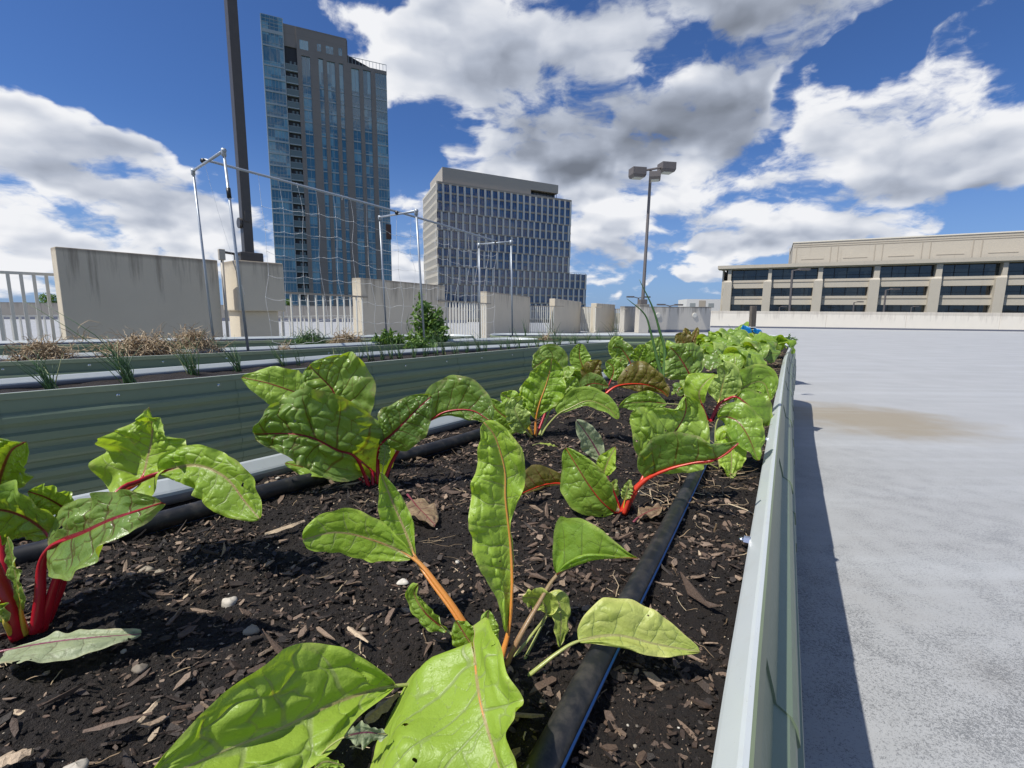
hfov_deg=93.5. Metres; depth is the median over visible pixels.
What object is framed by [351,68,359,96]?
window
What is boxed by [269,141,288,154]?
window
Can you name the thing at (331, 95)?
window
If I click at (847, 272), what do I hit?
window
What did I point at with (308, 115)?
window
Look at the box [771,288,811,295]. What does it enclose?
window
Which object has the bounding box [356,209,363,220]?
window
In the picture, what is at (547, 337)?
straw heap
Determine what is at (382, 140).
window
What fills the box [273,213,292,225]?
window
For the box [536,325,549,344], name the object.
chive tuft
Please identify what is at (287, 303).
tree
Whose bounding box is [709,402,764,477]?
chard plant
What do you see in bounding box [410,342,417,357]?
chive tuft
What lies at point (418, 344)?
herb clump
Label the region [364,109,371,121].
window
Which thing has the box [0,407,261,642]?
chard plant
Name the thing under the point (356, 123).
window
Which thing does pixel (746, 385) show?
chard plant
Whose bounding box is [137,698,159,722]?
wood sliver
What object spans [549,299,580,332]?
parapet wall
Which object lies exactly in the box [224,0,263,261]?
lamp post
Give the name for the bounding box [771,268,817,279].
window
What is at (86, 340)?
chive tuft
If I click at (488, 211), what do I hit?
window
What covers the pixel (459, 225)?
window
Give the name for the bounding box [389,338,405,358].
chive tuft
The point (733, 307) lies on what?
window
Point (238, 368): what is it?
chive tuft
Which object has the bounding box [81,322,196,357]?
straw heap
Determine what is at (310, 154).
window
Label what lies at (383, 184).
window
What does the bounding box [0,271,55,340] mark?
railing
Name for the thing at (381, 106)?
window
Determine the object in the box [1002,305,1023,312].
window
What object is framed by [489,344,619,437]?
chard plant
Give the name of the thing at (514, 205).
window
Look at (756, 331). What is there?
tape strip
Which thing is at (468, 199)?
window
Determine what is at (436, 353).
chive tuft
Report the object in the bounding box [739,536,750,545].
bolt
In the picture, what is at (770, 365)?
straw bits
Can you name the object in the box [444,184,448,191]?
window
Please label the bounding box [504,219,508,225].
window
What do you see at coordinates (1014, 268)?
window
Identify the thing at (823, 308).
window
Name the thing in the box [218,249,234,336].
conduit
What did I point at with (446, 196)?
window
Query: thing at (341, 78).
window
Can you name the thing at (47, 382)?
chive tuft
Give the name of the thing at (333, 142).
window
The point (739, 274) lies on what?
window
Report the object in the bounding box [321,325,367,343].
dry clump
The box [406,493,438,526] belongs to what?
fallen leaf
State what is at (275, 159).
window
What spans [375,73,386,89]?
window
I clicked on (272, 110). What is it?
window
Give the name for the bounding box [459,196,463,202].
window
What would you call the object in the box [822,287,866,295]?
window
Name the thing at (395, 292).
parapet wall
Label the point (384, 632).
straw bits
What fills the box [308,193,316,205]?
window
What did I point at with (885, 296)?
street lamp
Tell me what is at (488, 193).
window
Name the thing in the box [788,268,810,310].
street lamp
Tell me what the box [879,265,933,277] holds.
window
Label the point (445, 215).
window
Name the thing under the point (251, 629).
pebble
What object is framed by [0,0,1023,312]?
sky
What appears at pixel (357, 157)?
window
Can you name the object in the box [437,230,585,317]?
window
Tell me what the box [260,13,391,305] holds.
tower block
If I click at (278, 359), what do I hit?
chive tuft
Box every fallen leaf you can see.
[0,628,140,663]
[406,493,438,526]
[532,443,556,446]
[632,503,666,522]
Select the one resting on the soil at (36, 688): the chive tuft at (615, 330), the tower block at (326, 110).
the chive tuft at (615, 330)
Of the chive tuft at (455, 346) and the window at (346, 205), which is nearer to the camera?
the chive tuft at (455, 346)
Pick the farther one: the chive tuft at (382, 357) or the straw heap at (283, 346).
the straw heap at (283, 346)
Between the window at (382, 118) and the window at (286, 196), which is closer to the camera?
the window at (286, 196)
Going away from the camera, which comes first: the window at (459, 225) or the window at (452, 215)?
the window at (452, 215)
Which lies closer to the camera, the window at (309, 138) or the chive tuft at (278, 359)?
the chive tuft at (278, 359)
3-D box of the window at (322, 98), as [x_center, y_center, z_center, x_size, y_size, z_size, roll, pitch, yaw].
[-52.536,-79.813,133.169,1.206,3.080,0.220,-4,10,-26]
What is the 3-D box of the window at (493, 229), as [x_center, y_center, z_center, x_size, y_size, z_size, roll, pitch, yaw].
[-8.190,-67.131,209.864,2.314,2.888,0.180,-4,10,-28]
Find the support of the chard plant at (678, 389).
on the soil at (36, 688)
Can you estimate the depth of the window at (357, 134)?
138.50 m
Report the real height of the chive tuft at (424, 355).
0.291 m
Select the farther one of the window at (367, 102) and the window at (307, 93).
the window at (367, 102)
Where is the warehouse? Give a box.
[678,299,720,310]
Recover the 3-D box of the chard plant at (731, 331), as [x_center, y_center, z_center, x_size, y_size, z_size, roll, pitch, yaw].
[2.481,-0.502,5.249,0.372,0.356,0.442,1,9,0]
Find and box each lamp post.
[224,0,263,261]
[628,161,676,332]
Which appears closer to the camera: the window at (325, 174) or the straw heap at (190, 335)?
the straw heap at (190, 335)
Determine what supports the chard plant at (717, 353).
on the soil at (36, 688)
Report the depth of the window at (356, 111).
137.56 m
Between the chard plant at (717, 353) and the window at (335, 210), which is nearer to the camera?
the chard plant at (717, 353)
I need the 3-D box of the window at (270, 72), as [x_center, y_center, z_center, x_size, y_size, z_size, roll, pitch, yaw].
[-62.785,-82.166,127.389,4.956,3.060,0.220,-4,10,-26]
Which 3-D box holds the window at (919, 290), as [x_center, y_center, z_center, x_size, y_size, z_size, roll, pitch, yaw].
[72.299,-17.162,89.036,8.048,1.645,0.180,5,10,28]
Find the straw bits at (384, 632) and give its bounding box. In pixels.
[0,408,764,767]
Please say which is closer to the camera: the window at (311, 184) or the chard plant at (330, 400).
the chard plant at (330, 400)
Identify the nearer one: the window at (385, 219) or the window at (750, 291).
the window at (750, 291)
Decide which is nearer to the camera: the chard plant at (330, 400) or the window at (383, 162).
the chard plant at (330, 400)
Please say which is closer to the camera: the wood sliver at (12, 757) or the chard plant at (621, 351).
the wood sliver at (12, 757)
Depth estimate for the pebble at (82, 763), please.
0.47 m
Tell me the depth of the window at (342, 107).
135.94 m
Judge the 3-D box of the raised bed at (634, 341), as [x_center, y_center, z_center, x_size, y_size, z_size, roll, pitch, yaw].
[2.196,-0.427,8.249,5.214,0.821,1.131,-1,9,-7]
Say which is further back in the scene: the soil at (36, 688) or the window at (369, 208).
the window at (369, 208)
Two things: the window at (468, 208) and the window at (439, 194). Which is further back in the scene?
the window at (468, 208)
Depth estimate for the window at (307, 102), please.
132.00 m
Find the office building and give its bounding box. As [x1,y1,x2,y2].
[718,230,1023,312]
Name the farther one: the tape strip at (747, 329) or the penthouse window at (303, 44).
the penthouse window at (303, 44)
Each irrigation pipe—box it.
[13,409,555,566]
[523,399,734,767]
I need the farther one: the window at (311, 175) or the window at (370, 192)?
the window at (370, 192)
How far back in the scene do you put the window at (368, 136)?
139.89 m
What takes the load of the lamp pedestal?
on the parking deck
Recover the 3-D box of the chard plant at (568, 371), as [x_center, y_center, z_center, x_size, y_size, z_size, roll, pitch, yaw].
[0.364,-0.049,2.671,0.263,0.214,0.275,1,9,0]
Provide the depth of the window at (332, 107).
134.81 m
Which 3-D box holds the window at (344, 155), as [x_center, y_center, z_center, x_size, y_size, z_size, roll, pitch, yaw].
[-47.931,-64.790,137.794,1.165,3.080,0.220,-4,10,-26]
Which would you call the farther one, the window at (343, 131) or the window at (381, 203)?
the window at (381, 203)
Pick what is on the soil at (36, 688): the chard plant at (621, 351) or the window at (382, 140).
the chard plant at (621, 351)
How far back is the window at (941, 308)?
85.37 m
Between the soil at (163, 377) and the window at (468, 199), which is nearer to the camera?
the soil at (163, 377)
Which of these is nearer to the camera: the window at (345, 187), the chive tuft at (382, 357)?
the chive tuft at (382, 357)
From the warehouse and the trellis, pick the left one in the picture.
the trellis
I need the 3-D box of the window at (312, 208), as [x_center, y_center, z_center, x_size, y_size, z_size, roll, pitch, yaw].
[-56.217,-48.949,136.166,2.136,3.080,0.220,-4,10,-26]
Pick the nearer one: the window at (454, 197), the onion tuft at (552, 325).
the onion tuft at (552, 325)
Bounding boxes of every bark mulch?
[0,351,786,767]
[0,424,751,767]
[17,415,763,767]
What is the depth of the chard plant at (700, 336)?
4.91 m
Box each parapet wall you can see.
[0,302,466,322]
[50,247,222,339]
[352,278,444,334]
[480,291,529,337]
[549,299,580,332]
[590,303,614,332]
[619,306,634,331]
[648,307,710,331]
[710,311,1023,331]
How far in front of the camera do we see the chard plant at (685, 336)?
4.96 m
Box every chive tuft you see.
[6,350,62,389]
[23,300,134,382]
[72,335,142,383]
[156,333,202,375]
[208,334,241,371]
[267,340,286,366]
[293,344,304,365]
[358,332,377,361]
[374,342,385,359]
[382,331,393,358]
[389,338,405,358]
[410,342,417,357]
[416,327,435,356]
[430,331,439,355]
[430,331,445,354]
[450,336,460,353]
[470,332,480,351]
[483,338,487,351]
[509,329,526,348]
[533,330,544,346]
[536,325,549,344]
[546,327,558,343]
[552,327,563,344]
[609,322,619,335]
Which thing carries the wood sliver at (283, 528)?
on the soil at (36, 688)
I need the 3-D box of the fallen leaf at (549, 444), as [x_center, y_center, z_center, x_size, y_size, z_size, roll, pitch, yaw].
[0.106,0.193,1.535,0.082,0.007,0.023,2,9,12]
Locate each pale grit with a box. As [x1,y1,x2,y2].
[0,441,742,761]
[10,454,684,748]
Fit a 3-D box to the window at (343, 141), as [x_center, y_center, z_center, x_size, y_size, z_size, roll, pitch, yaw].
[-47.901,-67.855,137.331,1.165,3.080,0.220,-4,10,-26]
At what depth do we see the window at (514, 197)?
212.56 m
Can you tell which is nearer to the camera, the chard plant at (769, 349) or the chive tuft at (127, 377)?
the chive tuft at (127, 377)
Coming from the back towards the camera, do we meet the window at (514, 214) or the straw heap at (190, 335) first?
the window at (514, 214)
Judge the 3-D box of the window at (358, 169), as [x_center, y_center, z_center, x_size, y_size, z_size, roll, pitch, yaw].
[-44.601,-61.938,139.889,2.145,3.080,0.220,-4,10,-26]
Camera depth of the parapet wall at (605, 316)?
28.95 m
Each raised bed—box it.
[0,334,473,355]
[0,337,538,378]
[0,340,611,496]
[12,344,804,767]
[490,333,790,363]
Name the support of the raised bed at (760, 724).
on the parking deck
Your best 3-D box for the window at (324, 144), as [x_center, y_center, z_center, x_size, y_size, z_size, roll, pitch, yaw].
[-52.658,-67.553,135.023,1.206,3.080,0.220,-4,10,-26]
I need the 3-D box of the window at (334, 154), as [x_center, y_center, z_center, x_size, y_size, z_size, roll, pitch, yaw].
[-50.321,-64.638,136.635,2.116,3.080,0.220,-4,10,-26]
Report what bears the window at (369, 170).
in the tower block at (326, 110)
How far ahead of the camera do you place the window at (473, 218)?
204.89 m
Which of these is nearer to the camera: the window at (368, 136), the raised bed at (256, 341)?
the raised bed at (256, 341)
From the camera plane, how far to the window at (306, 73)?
130.75 m
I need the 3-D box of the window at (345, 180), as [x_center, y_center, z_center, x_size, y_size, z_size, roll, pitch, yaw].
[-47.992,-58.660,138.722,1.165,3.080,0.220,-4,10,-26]
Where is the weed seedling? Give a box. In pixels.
[314,720,387,767]
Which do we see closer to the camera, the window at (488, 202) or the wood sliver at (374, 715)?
the wood sliver at (374, 715)
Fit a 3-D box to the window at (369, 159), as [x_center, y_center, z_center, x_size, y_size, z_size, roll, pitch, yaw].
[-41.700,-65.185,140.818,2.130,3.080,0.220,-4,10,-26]
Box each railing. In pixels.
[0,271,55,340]
[2,315,61,340]
[278,315,353,335]
[281,291,367,335]
[438,300,490,337]
[530,306,563,332]
[581,307,595,331]
[615,309,619,330]
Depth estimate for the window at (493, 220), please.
209.39 m
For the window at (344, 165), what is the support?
in the tower block at (326, 110)
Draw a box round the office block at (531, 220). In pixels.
[423,167,586,322]
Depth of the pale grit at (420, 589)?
0.73 m
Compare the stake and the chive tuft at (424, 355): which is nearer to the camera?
the chive tuft at (424, 355)
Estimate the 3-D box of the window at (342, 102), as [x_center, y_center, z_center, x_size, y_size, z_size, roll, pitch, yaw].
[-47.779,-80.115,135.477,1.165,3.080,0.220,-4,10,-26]
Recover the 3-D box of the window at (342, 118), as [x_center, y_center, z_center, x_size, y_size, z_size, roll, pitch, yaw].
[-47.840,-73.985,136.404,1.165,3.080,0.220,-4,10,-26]
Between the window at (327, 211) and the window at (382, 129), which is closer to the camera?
the window at (327, 211)
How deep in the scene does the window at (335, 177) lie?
137.56 m
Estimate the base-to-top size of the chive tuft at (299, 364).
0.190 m
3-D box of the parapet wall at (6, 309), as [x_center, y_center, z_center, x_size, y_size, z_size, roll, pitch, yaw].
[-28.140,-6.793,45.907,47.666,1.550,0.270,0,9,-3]
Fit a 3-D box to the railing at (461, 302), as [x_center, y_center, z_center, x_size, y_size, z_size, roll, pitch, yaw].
[-1.525,-2.138,16.867,0.050,1.452,5.218,3,9,15]
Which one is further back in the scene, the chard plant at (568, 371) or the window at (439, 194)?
the window at (439, 194)
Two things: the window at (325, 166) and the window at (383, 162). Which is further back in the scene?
the window at (383, 162)
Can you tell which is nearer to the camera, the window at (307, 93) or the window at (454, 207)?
the window at (307, 93)
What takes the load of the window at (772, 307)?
in the office building
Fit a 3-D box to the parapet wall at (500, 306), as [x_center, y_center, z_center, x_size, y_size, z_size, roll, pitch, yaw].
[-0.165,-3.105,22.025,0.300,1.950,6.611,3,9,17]
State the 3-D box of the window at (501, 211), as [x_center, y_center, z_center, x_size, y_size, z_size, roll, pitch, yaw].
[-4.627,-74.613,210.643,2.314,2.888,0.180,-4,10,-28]
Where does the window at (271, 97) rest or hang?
in the tower block at (326, 110)
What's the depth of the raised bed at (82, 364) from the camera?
4.10 m
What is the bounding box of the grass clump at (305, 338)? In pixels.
[284,327,334,343]
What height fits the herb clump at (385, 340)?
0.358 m
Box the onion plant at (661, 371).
[629,279,666,376]
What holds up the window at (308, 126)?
in the tower block at (326, 110)
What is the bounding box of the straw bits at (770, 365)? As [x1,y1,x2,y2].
[641,351,783,531]
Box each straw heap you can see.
[0,330,85,360]
[59,320,106,352]
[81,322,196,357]
[165,322,235,353]
[278,336,292,349]
[539,330,557,339]
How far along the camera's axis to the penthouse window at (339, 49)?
133.31 m
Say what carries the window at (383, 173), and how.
in the tower block at (326, 110)
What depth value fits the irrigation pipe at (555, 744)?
0.55 m
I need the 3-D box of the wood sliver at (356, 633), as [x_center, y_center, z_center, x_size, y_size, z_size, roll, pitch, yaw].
[-0.203,0.330,0.634,0.049,0.005,0.009,8,11,41]
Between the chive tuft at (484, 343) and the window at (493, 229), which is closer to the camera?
the chive tuft at (484, 343)
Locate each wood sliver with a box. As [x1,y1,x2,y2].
[0,748,33,767]
[82,711,152,732]
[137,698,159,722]
[264,520,304,534]
[347,626,368,642]
[364,692,399,723]
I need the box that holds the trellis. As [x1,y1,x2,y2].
[191,148,512,351]
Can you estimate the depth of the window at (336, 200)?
138.53 m
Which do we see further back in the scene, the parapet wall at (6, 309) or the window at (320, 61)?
the window at (320, 61)
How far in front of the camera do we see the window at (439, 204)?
197.23 m
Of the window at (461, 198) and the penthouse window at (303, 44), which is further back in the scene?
the window at (461, 198)
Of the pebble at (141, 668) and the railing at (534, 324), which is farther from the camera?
the railing at (534, 324)
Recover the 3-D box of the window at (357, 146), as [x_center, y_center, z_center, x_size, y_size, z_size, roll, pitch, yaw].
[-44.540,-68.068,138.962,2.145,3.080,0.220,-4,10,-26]
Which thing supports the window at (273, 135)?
in the tower block at (326, 110)
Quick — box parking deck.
[0,319,1023,767]
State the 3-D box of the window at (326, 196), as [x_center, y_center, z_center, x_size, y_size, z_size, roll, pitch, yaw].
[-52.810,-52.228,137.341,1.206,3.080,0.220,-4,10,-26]
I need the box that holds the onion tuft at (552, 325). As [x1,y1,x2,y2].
[543,315,559,335]
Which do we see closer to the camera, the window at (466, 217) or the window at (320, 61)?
the window at (320, 61)
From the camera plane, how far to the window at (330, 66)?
133.55 m
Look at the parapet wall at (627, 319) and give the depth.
29.47 m
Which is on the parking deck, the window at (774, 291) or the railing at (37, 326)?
the railing at (37, 326)
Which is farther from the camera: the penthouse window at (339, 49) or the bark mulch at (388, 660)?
the penthouse window at (339, 49)
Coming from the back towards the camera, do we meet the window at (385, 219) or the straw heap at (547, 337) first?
the window at (385, 219)
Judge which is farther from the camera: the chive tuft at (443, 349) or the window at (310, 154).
the window at (310, 154)
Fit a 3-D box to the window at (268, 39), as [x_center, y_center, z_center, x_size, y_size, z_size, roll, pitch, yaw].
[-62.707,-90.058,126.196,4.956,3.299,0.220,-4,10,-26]
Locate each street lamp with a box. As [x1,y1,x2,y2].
[626,296,650,303]
[657,304,682,306]
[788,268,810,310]
[883,288,900,311]
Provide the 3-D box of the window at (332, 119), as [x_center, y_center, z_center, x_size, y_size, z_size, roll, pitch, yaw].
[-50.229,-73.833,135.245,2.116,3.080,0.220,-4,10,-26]
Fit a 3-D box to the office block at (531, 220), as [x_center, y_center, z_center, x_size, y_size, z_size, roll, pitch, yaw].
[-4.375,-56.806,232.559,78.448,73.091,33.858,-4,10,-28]
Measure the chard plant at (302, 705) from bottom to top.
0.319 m
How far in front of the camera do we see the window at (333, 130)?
135.75 m
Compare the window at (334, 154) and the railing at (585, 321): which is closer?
the railing at (585, 321)
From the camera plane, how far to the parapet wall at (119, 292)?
6.74 m
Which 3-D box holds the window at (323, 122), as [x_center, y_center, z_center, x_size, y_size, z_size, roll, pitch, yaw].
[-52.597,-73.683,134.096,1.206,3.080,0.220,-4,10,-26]
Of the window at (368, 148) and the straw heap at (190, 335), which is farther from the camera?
the window at (368, 148)
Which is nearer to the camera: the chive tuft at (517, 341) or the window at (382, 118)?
the chive tuft at (517, 341)
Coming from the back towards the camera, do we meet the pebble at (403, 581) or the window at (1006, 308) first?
the window at (1006, 308)
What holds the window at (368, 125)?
in the tower block at (326, 110)
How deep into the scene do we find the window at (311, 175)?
134.76 m
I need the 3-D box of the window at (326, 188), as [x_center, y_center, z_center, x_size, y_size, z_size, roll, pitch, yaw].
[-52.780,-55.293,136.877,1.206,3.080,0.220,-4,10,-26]
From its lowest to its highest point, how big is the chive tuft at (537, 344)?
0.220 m
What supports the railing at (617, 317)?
on the parking deck
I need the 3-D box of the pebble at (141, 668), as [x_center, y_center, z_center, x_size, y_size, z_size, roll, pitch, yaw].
[-0.462,0.353,0.596,0.019,0.012,0.016,1,9,0]
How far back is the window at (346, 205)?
139.65 m
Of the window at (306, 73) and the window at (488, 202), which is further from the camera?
the window at (488, 202)
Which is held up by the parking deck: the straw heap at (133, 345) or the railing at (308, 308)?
the railing at (308, 308)
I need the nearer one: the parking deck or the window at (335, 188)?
the parking deck
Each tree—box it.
[39,293,56,302]
[285,299,292,305]
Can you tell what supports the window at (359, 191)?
in the tower block at (326, 110)
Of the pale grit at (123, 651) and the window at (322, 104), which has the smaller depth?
the pale grit at (123, 651)
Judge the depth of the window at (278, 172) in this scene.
131.06 m
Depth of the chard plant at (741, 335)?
4.21 m
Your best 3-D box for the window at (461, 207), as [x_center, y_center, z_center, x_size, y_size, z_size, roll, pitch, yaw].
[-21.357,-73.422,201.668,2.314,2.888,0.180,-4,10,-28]
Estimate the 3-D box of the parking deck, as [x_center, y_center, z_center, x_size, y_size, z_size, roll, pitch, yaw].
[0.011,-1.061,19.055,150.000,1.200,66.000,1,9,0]
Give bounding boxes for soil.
[0,347,532,392]
[0,348,787,767]
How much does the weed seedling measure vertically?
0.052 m
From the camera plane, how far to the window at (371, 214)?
143.16 m
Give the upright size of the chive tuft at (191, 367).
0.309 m
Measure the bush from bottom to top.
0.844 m
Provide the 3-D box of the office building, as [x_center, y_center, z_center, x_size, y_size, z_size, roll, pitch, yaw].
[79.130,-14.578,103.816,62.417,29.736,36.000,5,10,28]
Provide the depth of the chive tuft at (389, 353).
4.24 m
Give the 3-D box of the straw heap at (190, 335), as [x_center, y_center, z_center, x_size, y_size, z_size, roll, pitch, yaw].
[-3.024,-0.443,4.562,0.582,0.301,0.499,5,10,26]
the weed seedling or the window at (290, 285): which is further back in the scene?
the window at (290, 285)
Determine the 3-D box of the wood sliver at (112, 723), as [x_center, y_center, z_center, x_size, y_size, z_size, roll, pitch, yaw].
[-0.406,0.348,0.497,0.059,0.005,0.009,-3,9,-21]
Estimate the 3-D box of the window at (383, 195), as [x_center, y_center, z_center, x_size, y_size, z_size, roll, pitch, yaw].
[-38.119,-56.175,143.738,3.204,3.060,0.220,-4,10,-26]
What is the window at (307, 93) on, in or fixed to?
in the tower block at (326, 110)
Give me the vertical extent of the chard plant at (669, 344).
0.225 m
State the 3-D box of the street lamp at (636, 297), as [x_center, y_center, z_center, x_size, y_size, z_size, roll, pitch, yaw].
[15.420,-2.277,60.315,2.860,17.168,0.440,1,9,0]
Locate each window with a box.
[262,31,283,49]
[263,45,284,68]
[264,65,284,80]
[265,78,285,93]
[265,91,286,105]
[266,104,286,118]
[267,116,287,130]
[268,129,288,142]
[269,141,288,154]
[269,153,289,166]
[270,166,290,178]
[271,179,290,190]
[272,190,291,202]
[272,202,292,213]
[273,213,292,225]
[274,216,391,305]
[299,40,307,50]
[301,56,310,86]
[303,86,311,99]
[303,98,311,111]
[304,110,312,123]
[305,122,313,135]
[305,134,313,146]
[306,146,314,158]
[307,158,314,170]
[307,170,315,182]
[308,182,315,193]
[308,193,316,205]
[309,205,317,216]
[318,59,323,89]
[320,89,324,101]
[320,101,324,113]
[321,113,325,125]
[321,125,325,137]
[322,137,326,148]
[322,149,326,160]
[323,161,327,172]
[323,172,327,183]
[324,184,328,194]
[324,195,328,206]
[325,206,329,217]
[326,46,332,54]
[327,62,335,91]
[328,91,335,103]
[329,103,336,115]
[329,115,336,127]
[330,127,337,138]
[330,138,337,150]
[331,150,338,162]
[331,162,338,173]
[332,173,339,184]
[332,185,339,194]
[333,196,340,207]
[333,207,340,218]
[338,48,341,55]
[339,64,343,93]
[340,93,344,105]
[340,105,344,116]
[341,117,345,128]
[341,128,345,140]
[342,140,345,151]
[342,152,346,163]
[343,163,346,174]
[343,175,347,185]
[344,186,347,196]
[344,198,348,208]
[345,208,348,219]
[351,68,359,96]
[352,95,359,107]
[352,107,360,119]
[353,119,360,131]
[353,130,360,142]
[354,142,361,153]
[354,153,361,165]
[355,165,362,176]
[355,176,362,187]
[355,187,362,198]
[356,198,363,209]
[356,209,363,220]
[363,70,370,98]
[364,98,371,110]
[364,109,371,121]
[365,121,371,132]
[365,132,372,144]
[365,144,372,155]
[366,155,372,166]
[366,166,373,177]
[366,177,373,188]
[367,189,373,199]
[367,200,374,210]
[368,211,374,221]
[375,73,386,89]
[376,88,386,101]
[376,100,387,112]
[376,111,387,124]
[377,123,387,135]
[377,134,387,146]
[377,145,388,157]
[378,157,388,168]
[378,168,388,179]
[378,179,389,190]
[379,190,389,201]
[379,201,389,212]
[379,212,389,222]
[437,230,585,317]
[438,193,441,200]
[438,202,441,209]
[443,212,447,219]
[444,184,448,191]
[444,194,448,200]
[444,203,448,210]
[450,213,454,220]
[452,195,456,201]
[452,204,456,211]
[457,214,461,220]
[457,223,461,229]
[459,187,463,193]
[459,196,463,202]
[459,205,463,212]
[464,215,468,221]
[464,224,468,230]
[466,188,470,194]
[466,197,470,203]
[466,206,470,212]
[471,215,475,222]
[471,224,475,231]
[486,190,490,197]
[486,199,490,206]
[486,208,490,215]
[491,218,495,224]
[491,226,495,233]
[499,210,503,216]
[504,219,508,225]
[512,194,516,200]
[512,203,516,209]
[512,211,516,217]
[731,305,760,310]
[732,270,768,280]
[732,288,762,295]
[769,305,810,311]
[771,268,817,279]
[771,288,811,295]
[820,305,864,311]
[822,267,872,278]
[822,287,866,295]
[876,305,923,311]
[878,286,926,295]
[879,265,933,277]
[937,305,987,312]
[940,286,990,294]
[942,263,999,276]
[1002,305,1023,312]
[1005,285,1023,294]
[1007,263,1023,274]
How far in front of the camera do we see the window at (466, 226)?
203.94 m
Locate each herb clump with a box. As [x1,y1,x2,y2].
[369,327,405,344]
[404,334,436,348]
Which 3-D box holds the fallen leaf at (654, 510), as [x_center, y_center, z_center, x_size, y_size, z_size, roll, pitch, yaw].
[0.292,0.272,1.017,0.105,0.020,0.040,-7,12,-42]
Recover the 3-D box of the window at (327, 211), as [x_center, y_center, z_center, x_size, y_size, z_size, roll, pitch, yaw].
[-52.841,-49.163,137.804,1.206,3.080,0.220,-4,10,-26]
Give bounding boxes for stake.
[749,306,756,332]
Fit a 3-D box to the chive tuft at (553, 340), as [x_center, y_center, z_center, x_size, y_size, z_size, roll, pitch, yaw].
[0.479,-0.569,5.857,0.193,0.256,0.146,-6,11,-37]
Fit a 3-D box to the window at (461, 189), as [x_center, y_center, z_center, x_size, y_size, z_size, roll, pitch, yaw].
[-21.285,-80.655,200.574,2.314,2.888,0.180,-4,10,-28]
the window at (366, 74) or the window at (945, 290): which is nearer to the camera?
the window at (945, 290)
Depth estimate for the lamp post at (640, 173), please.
27.79 m
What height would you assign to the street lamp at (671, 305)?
16.181 m
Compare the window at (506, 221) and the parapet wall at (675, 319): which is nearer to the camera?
the parapet wall at (675, 319)
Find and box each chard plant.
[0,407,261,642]
[154,420,699,767]
[241,351,493,486]
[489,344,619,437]
[521,395,738,516]
[563,359,590,381]
[570,343,669,396]
[608,336,665,371]
[619,342,778,425]
[666,340,687,353]
[671,380,700,396]
[675,327,698,343]
[696,334,706,348]
[698,328,751,349]
[701,340,766,370]
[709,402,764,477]
[716,333,780,362]
[727,321,753,334]
[748,332,796,354]
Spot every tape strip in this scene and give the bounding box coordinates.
[741,325,751,332]
[753,328,761,333]
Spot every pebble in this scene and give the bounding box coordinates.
[63,758,88,767]
[131,663,148,673]
[138,566,153,572]
[221,596,237,608]
[242,624,259,635]
[396,578,408,584]
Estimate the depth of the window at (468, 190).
202.21 m
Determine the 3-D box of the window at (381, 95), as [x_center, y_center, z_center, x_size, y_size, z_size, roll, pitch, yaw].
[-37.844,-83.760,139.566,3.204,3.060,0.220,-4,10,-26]
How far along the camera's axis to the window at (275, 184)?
131.58 m
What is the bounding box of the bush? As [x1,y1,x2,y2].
[404,290,450,342]
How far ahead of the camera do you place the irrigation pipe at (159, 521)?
1.10 m
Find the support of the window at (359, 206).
in the tower block at (326, 110)
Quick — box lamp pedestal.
[220,260,285,336]
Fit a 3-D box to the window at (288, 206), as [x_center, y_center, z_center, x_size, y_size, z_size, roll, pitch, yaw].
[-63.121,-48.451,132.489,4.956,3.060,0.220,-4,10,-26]
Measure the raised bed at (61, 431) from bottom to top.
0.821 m
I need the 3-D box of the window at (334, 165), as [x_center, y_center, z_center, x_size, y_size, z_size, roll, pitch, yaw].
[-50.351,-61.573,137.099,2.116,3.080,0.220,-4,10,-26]
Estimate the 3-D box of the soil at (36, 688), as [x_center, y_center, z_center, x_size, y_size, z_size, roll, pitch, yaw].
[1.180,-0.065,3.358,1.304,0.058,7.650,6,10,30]
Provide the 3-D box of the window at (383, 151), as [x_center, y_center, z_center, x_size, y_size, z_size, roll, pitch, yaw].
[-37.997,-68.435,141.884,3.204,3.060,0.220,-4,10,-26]
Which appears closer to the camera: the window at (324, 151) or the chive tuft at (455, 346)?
the chive tuft at (455, 346)
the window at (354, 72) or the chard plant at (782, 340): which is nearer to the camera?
the chard plant at (782, 340)
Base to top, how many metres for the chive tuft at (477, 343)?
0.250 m
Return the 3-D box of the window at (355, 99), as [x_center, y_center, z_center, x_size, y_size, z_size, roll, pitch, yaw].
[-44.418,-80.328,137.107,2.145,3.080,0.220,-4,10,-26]
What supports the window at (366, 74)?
in the tower block at (326, 110)
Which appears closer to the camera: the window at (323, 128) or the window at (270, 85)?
the window at (270, 85)
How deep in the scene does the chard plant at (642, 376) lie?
2.35 m
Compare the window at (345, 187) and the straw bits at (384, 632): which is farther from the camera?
the window at (345, 187)
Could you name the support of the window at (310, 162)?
in the tower block at (326, 110)
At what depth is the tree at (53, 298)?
58.95 m
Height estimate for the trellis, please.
2.000 m

